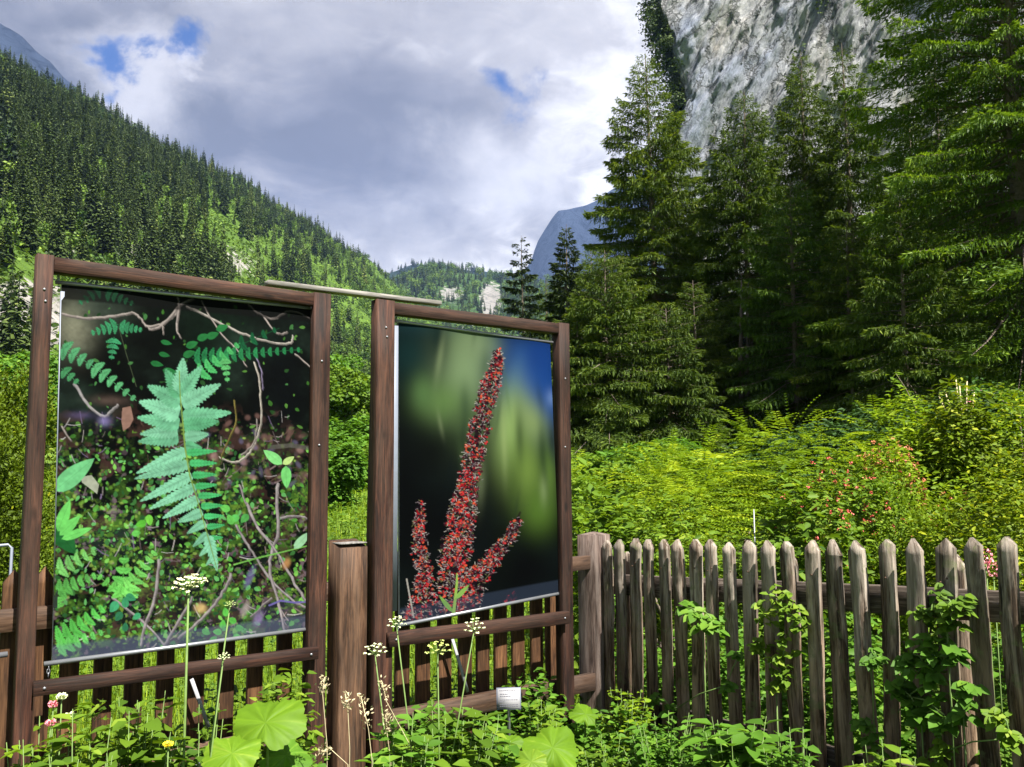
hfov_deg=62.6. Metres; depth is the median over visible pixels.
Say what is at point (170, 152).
conifer
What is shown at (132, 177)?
conifer
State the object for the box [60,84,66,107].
conifer
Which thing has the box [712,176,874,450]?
spruce tree
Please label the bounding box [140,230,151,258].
conifer
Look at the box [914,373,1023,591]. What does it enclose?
rounded shrub
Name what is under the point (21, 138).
conifer
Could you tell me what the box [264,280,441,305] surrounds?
batten
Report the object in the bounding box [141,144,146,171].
conifer
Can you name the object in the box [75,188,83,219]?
conifer
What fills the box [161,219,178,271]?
conifer
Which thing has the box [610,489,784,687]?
leafy shrub
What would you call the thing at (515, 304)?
spruce tree
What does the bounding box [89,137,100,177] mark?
conifer
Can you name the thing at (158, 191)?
conifer
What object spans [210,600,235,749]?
umbel flower
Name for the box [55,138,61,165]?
conifer
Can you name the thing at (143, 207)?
conifer
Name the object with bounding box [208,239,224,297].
conifer
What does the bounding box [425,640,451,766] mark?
umbel flower
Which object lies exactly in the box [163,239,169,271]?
conifer
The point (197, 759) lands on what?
leafy plant
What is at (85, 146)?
conifer
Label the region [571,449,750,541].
goldenrod shrub
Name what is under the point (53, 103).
conifer
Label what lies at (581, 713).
butterbur leaf
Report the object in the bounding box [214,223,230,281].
conifer
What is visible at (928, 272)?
spruce tree
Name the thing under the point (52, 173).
conifer
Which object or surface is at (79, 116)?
conifer
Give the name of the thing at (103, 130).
conifer
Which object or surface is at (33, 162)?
conifer
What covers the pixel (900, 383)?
sapling
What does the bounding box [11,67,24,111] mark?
conifer
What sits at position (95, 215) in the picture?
conifer
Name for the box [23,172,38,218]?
conifer
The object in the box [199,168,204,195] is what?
conifer
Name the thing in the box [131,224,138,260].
conifer
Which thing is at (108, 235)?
conifer
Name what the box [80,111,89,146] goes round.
conifer
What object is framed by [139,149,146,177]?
conifer
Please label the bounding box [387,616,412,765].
umbel flower
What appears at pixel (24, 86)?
conifer
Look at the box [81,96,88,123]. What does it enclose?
conifer
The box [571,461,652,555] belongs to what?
leafy shrub
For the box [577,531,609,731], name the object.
corner post
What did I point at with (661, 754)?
undergrowth
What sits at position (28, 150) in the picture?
conifer
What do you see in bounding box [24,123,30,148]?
conifer
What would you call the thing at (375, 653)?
umbel flower
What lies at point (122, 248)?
conifer
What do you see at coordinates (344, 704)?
grass stalk
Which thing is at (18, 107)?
conifer
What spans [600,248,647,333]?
spruce tree
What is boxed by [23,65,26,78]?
conifer
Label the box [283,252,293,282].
conifer
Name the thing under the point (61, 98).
conifer
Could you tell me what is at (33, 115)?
conifer
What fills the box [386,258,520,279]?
forest
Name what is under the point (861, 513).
flowering shrub
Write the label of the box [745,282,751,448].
dead tree
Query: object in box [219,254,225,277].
conifer
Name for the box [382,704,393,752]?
grass stalk
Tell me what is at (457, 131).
sky
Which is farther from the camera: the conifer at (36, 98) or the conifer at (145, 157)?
the conifer at (145, 157)
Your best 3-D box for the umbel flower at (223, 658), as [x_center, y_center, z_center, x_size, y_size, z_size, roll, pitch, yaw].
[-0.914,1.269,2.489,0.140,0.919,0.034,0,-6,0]
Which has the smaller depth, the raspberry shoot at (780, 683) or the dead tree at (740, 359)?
the raspberry shoot at (780, 683)
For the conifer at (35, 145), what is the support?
on the hillside
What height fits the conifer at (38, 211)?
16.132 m
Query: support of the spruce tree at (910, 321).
on the ground at (244, 646)
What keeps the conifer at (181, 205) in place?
on the hillside
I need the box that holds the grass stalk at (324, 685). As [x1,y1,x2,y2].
[315,675,329,758]
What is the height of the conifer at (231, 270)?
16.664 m
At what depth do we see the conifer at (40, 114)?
373.16 m
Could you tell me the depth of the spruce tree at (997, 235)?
51.12 m
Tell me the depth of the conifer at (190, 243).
303.39 m
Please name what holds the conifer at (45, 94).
on the hillside
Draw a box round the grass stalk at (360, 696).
[357,693,373,765]
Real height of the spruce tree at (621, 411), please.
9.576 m
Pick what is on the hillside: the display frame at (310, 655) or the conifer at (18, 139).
the conifer at (18, 139)
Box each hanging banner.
[43,274,310,677]
[392,315,558,630]
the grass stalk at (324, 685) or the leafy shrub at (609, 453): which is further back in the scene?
the leafy shrub at (609, 453)
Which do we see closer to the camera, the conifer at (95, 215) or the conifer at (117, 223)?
the conifer at (95, 215)
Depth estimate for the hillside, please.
468.21 m
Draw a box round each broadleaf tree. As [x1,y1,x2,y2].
[0,348,57,448]
[0,359,28,393]
[15,351,58,431]
[329,364,369,430]
[330,352,365,370]
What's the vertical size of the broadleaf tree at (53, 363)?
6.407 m
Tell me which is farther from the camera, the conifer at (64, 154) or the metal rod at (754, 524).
the conifer at (64, 154)
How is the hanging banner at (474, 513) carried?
hanging from the display frame at (379, 529)
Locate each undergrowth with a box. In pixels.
[27,665,328,766]
[172,663,545,762]
[262,667,680,766]
[513,701,813,766]
[614,594,1023,766]
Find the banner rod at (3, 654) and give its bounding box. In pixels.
[0,651,7,657]
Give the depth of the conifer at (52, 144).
287.28 m
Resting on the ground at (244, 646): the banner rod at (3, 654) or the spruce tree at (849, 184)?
the spruce tree at (849, 184)
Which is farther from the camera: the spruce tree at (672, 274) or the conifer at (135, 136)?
the conifer at (135, 136)
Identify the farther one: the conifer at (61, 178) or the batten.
the conifer at (61, 178)
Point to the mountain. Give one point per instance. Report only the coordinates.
(549, 240)
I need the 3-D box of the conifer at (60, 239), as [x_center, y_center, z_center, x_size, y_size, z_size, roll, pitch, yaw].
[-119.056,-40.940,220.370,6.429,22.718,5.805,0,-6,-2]
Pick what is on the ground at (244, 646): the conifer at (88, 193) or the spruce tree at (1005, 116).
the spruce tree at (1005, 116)
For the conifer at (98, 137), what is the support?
on the hillside
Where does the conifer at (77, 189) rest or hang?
on the hillside
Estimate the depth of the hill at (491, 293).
1680.69 m
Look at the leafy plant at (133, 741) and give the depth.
2.53 m
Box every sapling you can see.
[885,372,928,451]
[947,387,1023,476]
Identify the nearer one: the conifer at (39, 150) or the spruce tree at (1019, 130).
the spruce tree at (1019, 130)
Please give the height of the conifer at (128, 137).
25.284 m
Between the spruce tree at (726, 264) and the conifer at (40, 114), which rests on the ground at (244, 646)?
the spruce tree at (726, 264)
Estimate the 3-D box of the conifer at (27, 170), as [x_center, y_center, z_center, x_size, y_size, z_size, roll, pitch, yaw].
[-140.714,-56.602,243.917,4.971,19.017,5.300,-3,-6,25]
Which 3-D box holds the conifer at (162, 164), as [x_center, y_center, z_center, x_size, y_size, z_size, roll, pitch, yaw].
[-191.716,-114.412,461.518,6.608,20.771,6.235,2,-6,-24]
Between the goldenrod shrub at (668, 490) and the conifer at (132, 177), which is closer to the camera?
the goldenrod shrub at (668, 490)
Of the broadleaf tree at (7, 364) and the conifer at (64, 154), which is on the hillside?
the conifer at (64, 154)
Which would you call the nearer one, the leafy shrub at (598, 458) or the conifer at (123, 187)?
the leafy shrub at (598, 458)
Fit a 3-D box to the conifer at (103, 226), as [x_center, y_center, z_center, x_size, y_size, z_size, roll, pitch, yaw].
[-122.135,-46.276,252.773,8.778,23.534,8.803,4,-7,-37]
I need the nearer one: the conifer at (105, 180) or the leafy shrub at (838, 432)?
the leafy shrub at (838, 432)
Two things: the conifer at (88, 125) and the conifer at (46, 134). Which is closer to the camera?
the conifer at (46, 134)
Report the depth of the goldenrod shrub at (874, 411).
8.44 m
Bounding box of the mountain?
[524,168,664,282]
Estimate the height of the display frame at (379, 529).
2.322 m
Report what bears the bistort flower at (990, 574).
on the ground at (244, 646)
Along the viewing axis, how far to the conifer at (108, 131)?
472.05 m
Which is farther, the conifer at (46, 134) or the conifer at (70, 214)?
the conifer at (46, 134)
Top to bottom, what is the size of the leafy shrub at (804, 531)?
1.508 m
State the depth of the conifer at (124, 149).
451.45 m
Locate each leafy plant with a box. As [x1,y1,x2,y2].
[0,716,101,766]
[20,709,130,766]
[70,691,203,766]
[145,703,231,766]
[356,713,442,766]
[381,701,516,766]
[448,707,519,766]
[515,699,565,749]
[576,733,641,766]
[597,688,653,762]
[610,710,710,766]
[755,727,829,766]
[844,738,928,766]
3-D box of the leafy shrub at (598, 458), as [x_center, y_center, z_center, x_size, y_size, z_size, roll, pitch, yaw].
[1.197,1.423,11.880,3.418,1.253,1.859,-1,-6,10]
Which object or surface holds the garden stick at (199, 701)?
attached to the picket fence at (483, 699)
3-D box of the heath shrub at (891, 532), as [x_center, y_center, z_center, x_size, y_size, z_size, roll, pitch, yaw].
[2.577,1.194,5.309,1.192,1.396,1.009,0,-6,0]
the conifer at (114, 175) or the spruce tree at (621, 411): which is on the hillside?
the conifer at (114, 175)
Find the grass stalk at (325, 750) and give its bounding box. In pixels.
[315,740,347,766]
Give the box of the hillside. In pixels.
[0,86,439,373]
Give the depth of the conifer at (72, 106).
462.78 m
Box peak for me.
[0,23,82,93]
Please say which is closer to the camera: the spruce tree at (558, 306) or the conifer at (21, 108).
the spruce tree at (558, 306)
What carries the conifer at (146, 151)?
on the hillside
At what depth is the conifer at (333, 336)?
437.63 m
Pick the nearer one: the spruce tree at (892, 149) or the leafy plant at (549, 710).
the leafy plant at (549, 710)
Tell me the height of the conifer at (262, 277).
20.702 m
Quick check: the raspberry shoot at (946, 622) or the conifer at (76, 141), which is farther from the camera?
the conifer at (76, 141)
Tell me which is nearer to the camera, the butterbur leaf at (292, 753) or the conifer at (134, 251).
the butterbur leaf at (292, 753)
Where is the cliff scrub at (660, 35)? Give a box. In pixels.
[635,0,828,277]
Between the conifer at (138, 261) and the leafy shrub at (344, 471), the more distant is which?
the conifer at (138, 261)
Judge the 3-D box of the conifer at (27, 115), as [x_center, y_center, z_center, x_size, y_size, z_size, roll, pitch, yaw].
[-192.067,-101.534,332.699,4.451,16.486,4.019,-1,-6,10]
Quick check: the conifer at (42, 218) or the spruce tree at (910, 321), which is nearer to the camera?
the spruce tree at (910, 321)
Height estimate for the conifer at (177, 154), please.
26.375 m
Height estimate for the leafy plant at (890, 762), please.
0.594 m
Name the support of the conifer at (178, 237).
on the hillside
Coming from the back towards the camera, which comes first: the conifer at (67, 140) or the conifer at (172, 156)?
the conifer at (172, 156)
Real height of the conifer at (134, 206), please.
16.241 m
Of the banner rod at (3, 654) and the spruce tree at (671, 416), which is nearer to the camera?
the banner rod at (3, 654)
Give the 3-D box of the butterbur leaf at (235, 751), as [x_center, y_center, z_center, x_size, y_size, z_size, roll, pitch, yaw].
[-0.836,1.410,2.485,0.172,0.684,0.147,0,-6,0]
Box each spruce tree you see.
[500,237,545,339]
[526,282,557,339]
[537,224,584,378]
[550,308,627,457]
[551,249,690,458]
[565,54,745,419]
[566,250,603,320]
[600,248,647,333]
[616,308,742,456]
[651,280,751,450]
[657,222,699,300]
[670,91,821,430]
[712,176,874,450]
[738,52,861,340]
[778,219,909,453]
[803,43,922,399]
[805,0,1023,425]
[811,199,1001,443]
[860,108,993,398]
[880,248,965,419]
[894,62,1014,420]
[932,46,1007,329]
[956,75,1023,383]
[995,122,1023,358]
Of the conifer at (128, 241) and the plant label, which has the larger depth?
the conifer at (128, 241)
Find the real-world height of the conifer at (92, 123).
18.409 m
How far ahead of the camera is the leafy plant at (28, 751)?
2.40 m
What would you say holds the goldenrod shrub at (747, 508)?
on the ground at (244, 646)
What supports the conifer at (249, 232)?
on the hillside
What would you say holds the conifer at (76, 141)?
on the hillside
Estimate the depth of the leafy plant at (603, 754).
3.30 m
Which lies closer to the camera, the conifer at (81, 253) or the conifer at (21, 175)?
the conifer at (81, 253)
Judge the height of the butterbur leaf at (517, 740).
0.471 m
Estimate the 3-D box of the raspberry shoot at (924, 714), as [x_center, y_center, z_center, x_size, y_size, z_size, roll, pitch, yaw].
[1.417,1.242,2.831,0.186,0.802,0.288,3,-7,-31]
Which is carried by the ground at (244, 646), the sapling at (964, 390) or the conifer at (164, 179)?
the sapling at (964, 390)
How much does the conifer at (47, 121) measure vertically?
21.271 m
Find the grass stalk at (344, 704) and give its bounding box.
[341,691,353,766]
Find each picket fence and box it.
[0,552,595,766]
[602,536,1023,766]
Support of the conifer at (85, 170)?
on the hillside
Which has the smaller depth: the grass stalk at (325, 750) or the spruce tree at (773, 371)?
the grass stalk at (325, 750)
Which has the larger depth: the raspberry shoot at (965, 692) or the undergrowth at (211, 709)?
the undergrowth at (211, 709)
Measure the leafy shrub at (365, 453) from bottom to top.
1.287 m
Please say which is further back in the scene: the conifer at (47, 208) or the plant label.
the conifer at (47, 208)
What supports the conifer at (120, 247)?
on the hillside
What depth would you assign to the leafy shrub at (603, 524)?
5.69 m
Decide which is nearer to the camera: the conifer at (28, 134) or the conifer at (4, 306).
the conifer at (4, 306)
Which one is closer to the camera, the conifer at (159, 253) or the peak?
the conifer at (159, 253)
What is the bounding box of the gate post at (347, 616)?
[325,538,367,766]
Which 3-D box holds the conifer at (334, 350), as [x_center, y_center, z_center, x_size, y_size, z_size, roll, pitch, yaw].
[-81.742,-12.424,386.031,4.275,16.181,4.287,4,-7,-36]
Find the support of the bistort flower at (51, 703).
on the ground at (244, 646)
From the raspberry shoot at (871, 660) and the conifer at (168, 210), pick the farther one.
the conifer at (168, 210)
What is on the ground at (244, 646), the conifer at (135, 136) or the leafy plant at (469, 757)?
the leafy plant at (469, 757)
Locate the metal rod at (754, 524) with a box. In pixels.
[753,509,755,544]
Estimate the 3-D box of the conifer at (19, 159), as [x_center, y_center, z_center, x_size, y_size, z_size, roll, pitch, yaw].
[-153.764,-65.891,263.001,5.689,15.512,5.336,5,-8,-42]
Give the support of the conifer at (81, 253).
on the hillside
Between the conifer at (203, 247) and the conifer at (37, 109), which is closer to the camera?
the conifer at (203, 247)
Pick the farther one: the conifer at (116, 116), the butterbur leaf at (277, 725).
the conifer at (116, 116)
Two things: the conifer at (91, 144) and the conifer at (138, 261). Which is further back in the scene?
the conifer at (91, 144)
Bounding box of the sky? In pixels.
[0,0,670,273]
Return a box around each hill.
[389,265,538,282]
[396,268,668,339]
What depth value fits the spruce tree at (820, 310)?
30.07 m
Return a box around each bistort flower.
[45,719,56,749]
[48,700,58,750]
[56,692,67,754]
[65,711,74,766]
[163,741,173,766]
[983,548,995,706]
[985,560,1005,766]
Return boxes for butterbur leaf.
[201,735,260,766]
[233,699,307,766]
[258,739,312,766]
[492,735,523,766]
[511,749,547,766]
[522,726,578,766]
[568,703,600,750]
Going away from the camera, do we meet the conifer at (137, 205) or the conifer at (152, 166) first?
the conifer at (137, 205)
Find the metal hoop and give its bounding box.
[0,543,13,574]
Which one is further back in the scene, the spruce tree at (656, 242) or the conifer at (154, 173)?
the conifer at (154, 173)
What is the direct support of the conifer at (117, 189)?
on the hillside
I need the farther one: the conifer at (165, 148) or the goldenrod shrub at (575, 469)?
the conifer at (165, 148)
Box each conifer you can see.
[0,259,22,357]
[0,270,31,398]
[10,181,23,231]
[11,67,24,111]
[11,149,23,185]
[11,158,27,212]
[12,133,21,161]
[12,171,17,193]
[13,104,20,132]
[13,117,23,151]
[13,173,41,252]
[19,99,25,138]
[19,129,24,143]
[19,157,31,208]
[20,76,25,100]
[20,295,32,350]
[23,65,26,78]
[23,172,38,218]
[23,290,32,337]
[24,84,31,123]
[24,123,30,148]
[24,137,36,186]
[25,70,32,96]
[25,108,29,135]
[26,71,31,99]
[26,140,38,193]
[29,97,37,132]
[30,117,39,165]
[31,134,38,166]
[32,70,38,94]
[32,171,35,192]
[34,80,43,113]
[34,184,42,239]
[35,96,43,123]
[36,164,48,205]
[37,103,42,129]
[37,135,40,168]
[37,143,50,182]
[37,193,44,226]
[38,121,42,153]
[40,74,47,93]
[40,105,51,143]
[40,130,44,153]
[41,84,49,114]
[42,106,51,149]
[43,126,57,185]
[43,174,52,222]
[45,82,53,111]
[45,147,57,200]
[46,185,68,258]
[47,203,57,236]
[49,104,55,125]
[50,96,57,123]
[51,102,58,146]
[52,158,69,221]
[52,198,60,227]
[55,82,59,105]
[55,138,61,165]
[56,125,65,151]
[56,143,68,191]
[57,89,64,121]
[59,170,78,239]
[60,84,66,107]
[61,93,71,132]
[61,142,65,164]
[62,106,70,135]
[64,122,70,154]
[65,141,76,183]
[66,236,73,258]
[68,120,75,156]
[69,93,76,125]
[69,127,81,173]
[69,149,82,204]
[73,130,82,163]
[74,222,90,261]
[75,96,81,116]
[75,100,82,129]
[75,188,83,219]
[76,118,81,151]
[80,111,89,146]
[80,151,90,187]
[80,162,105,224]
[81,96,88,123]
[81,115,90,141]
[82,129,88,160]
[82,165,103,238]
[82,168,96,205]
[87,126,95,173]
[88,99,92,123]
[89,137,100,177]
[90,113,94,131]
[91,191,116,260]
[93,115,101,151]
[100,198,117,264]
[101,112,110,144]
[101,114,107,146]
[101,166,109,194]
[102,177,113,216]
[103,147,115,188]
[106,130,118,168]
[110,112,114,135]
[110,162,119,202]
[111,118,118,154]
[111,192,120,247]
[112,172,121,223]
[113,110,121,141]
[116,208,133,262]
[117,145,125,189]
[117,232,127,266]
[118,227,126,266]
[119,132,129,166]
[120,172,128,206]
[121,180,130,223]
[124,127,135,157]
[126,139,132,168]
[127,158,136,194]
[127,192,138,231]
[128,135,136,172]
[128,208,136,240]
[131,123,139,157]
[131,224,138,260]
[132,235,144,286]
[133,181,142,231]
[133,184,143,231]
[135,161,139,193]
[137,173,147,232]
[139,135,148,164]
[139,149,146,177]
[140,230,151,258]
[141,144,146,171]
[142,209,152,255]
[143,210,158,269]
[144,172,150,214]
[145,140,148,162]
[147,192,158,234]
[148,130,153,153]
[150,143,156,163]
[151,152,156,172]
[151,232,164,271]
[152,158,156,187]
[153,164,160,198]
[153,167,164,206]
[155,147,160,172]
[157,196,173,266]
[158,139,163,169]
[160,158,164,183]
[161,157,169,194]
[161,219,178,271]
[162,134,170,159]
[162,191,170,234]
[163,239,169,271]
[167,189,185,254]
[169,141,174,161]
[169,143,174,173]
[170,156,178,190]
[171,147,181,177]
[174,167,179,191]
[176,180,181,213]
[177,188,184,223]
[179,229,190,274]
[181,236,191,268]
[183,206,197,245]
[187,186,198,227]
[187,218,205,295]
[198,231,207,273]
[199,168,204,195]
[199,181,207,216]
[201,217,213,269]
[203,177,208,215]
[207,224,216,274]
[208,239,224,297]
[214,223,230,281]
[219,181,231,214]
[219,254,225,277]
[228,248,234,281]
[245,202,254,241]
[260,257,264,285]
[269,246,278,278]
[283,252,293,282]
[288,245,296,281]
[330,306,342,347]
[331,314,337,346]
[331,339,335,354]
[352,314,363,354]
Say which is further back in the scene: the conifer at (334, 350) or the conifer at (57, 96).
the conifer at (57, 96)
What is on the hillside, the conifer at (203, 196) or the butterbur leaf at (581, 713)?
the conifer at (203, 196)
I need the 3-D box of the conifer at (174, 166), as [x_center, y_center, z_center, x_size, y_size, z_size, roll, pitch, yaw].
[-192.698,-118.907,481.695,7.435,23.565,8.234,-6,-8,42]
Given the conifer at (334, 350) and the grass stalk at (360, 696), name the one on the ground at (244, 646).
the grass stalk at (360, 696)
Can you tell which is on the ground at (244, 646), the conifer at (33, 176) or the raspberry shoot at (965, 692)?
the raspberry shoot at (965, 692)
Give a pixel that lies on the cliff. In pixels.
(727, 49)
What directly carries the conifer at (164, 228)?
on the hillside
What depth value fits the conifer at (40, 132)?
311.02 m
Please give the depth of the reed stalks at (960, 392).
8.03 m
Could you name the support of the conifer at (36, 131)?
on the hillside
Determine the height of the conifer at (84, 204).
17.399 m
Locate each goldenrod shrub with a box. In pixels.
[527,457,783,646]
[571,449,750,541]
[579,429,806,540]
[587,425,835,611]
[657,393,937,555]
[739,395,924,539]
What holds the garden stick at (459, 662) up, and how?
attached to the picket fence at (483, 699)
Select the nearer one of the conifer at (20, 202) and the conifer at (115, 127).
the conifer at (20, 202)
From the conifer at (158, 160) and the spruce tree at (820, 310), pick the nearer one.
the spruce tree at (820, 310)
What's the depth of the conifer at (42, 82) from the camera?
472.83 m
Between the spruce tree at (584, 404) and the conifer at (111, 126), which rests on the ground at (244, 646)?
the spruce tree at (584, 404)
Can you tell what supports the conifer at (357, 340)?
on the hillside
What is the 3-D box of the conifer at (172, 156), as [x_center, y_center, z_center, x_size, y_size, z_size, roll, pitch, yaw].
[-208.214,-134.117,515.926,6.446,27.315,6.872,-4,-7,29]
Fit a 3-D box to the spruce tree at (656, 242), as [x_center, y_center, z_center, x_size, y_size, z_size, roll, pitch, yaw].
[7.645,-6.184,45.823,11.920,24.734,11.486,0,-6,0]
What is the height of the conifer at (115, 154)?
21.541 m
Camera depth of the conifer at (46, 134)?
327.93 m
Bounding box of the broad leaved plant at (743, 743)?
[679,716,793,766]
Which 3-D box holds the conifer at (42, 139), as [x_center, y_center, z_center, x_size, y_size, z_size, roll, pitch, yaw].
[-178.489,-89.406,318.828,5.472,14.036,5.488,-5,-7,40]
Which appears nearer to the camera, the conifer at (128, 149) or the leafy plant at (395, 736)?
the leafy plant at (395, 736)
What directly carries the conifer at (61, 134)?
on the hillside
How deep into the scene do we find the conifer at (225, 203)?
564.29 m
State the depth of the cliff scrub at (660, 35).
223.61 m
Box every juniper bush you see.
[0,349,57,605]
[0,392,54,608]
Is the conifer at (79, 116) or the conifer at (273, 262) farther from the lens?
the conifer at (273, 262)
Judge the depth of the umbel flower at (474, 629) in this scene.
2.96 m
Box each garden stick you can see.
[190,678,210,727]
[451,639,468,691]
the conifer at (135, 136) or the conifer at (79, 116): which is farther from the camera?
the conifer at (135, 136)
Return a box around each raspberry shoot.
[645,650,744,734]
[675,600,729,747]
[745,584,811,748]
[849,647,892,766]
[884,633,976,755]
[905,582,978,766]
[915,706,1023,766]
[943,680,990,766]
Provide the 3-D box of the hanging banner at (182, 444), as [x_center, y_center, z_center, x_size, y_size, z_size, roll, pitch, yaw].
[-1.182,0.316,3.109,0.954,1.364,0.024,4,-7,-37]
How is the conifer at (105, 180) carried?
on the hillside
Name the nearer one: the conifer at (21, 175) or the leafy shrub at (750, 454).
the leafy shrub at (750, 454)
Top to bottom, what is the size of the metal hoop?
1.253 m
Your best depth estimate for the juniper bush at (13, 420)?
6.92 m
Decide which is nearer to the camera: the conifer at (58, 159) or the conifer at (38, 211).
the conifer at (38, 211)
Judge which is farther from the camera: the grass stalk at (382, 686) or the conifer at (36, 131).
the conifer at (36, 131)
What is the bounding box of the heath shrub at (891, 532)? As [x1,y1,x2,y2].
[835,462,1002,652]
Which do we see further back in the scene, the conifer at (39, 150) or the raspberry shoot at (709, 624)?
the conifer at (39, 150)
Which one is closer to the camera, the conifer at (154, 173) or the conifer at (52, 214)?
the conifer at (52, 214)
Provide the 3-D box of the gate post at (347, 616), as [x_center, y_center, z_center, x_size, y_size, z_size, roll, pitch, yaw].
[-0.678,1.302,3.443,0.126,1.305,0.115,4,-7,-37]
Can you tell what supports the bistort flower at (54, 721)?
on the ground at (244, 646)
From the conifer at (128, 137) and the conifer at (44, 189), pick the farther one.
the conifer at (128, 137)
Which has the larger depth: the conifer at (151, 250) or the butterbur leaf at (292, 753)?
the conifer at (151, 250)
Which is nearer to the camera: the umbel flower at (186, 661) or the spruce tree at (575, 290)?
the umbel flower at (186, 661)
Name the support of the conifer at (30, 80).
on the hillside
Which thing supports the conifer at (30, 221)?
on the hillside
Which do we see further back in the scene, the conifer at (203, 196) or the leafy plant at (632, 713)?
the conifer at (203, 196)
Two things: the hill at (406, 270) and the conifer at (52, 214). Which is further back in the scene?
the hill at (406, 270)
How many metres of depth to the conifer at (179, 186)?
399.67 m
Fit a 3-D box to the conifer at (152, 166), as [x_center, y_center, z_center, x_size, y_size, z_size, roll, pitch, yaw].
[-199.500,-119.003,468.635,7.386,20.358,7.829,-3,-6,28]
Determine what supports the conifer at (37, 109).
on the hillside
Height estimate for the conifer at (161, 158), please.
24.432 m
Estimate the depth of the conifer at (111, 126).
518.55 m
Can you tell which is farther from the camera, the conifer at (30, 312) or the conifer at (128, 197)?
the conifer at (128, 197)
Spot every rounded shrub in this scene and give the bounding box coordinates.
[815,385,1023,573]
[896,447,1023,682]
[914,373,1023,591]
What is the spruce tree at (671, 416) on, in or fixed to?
on the ground at (244, 646)
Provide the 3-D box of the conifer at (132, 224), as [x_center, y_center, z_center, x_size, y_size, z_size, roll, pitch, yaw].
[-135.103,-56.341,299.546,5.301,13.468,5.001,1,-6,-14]
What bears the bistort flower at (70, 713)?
on the ground at (244, 646)
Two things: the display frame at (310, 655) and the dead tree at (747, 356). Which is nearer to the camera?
the display frame at (310, 655)
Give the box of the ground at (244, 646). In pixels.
[10,434,1023,766]
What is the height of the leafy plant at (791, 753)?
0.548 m
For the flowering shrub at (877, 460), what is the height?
1.525 m
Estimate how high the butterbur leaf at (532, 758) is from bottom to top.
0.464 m
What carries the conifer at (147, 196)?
on the hillside
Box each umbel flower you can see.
[172,574,207,766]
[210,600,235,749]
[210,652,229,757]
[363,643,388,763]
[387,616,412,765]
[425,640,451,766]
[450,617,484,761]
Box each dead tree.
[713,280,769,451]
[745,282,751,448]
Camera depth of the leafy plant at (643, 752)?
3.35 m
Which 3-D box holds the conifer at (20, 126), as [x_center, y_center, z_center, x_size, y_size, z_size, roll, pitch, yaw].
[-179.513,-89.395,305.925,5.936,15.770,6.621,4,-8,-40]
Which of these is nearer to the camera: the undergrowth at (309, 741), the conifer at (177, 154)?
the undergrowth at (309, 741)
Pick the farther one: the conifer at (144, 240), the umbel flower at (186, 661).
the conifer at (144, 240)
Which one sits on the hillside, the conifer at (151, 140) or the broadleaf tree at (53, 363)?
the conifer at (151, 140)
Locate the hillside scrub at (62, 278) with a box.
[0,79,441,364]
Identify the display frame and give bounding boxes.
[9,253,330,766]
[365,299,574,766]
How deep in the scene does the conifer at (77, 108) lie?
479.31 m
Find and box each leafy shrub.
[328,430,367,511]
[329,413,368,451]
[329,440,368,484]
[543,457,644,672]
[571,438,713,514]
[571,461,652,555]
[573,436,764,489]
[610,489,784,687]
[619,452,830,493]
[719,462,882,708]
[722,402,918,491]
[852,375,1023,478]
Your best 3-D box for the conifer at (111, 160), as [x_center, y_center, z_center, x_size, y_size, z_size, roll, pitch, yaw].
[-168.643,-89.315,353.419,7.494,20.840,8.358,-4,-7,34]
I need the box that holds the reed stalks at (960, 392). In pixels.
[938,380,974,409]
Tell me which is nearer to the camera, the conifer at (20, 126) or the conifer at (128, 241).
the conifer at (128, 241)
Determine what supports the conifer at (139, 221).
on the hillside
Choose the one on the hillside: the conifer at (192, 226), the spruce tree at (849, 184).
the conifer at (192, 226)
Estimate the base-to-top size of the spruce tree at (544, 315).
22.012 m
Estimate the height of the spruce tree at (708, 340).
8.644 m
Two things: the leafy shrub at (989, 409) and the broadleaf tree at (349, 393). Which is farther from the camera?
the broadleaf tree at (349, 393)
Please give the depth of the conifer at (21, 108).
316.74 m
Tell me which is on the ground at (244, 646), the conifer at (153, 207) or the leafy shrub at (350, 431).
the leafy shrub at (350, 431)
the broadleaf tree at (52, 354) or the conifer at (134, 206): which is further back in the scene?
the conifer at (134, 206)
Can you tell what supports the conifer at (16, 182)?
on the hillside
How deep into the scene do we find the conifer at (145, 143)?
485.14 m
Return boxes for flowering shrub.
[750,452,936,672]
[814,436,974,634]
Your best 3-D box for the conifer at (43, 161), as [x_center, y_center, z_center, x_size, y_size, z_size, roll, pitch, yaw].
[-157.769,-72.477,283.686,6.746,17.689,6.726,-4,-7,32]
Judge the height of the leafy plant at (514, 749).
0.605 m
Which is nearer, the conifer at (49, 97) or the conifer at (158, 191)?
the conifer at (158, 191)
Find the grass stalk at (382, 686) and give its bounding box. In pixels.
[378,675,411,766]
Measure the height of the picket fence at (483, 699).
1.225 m
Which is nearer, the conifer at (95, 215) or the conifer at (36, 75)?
the conifer at (95, 215)
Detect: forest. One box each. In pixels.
[0,45,586,419]
[0,50,581,373]
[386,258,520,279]
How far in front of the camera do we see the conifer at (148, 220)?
280.35 m
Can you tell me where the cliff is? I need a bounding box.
[659,0,1023,313]

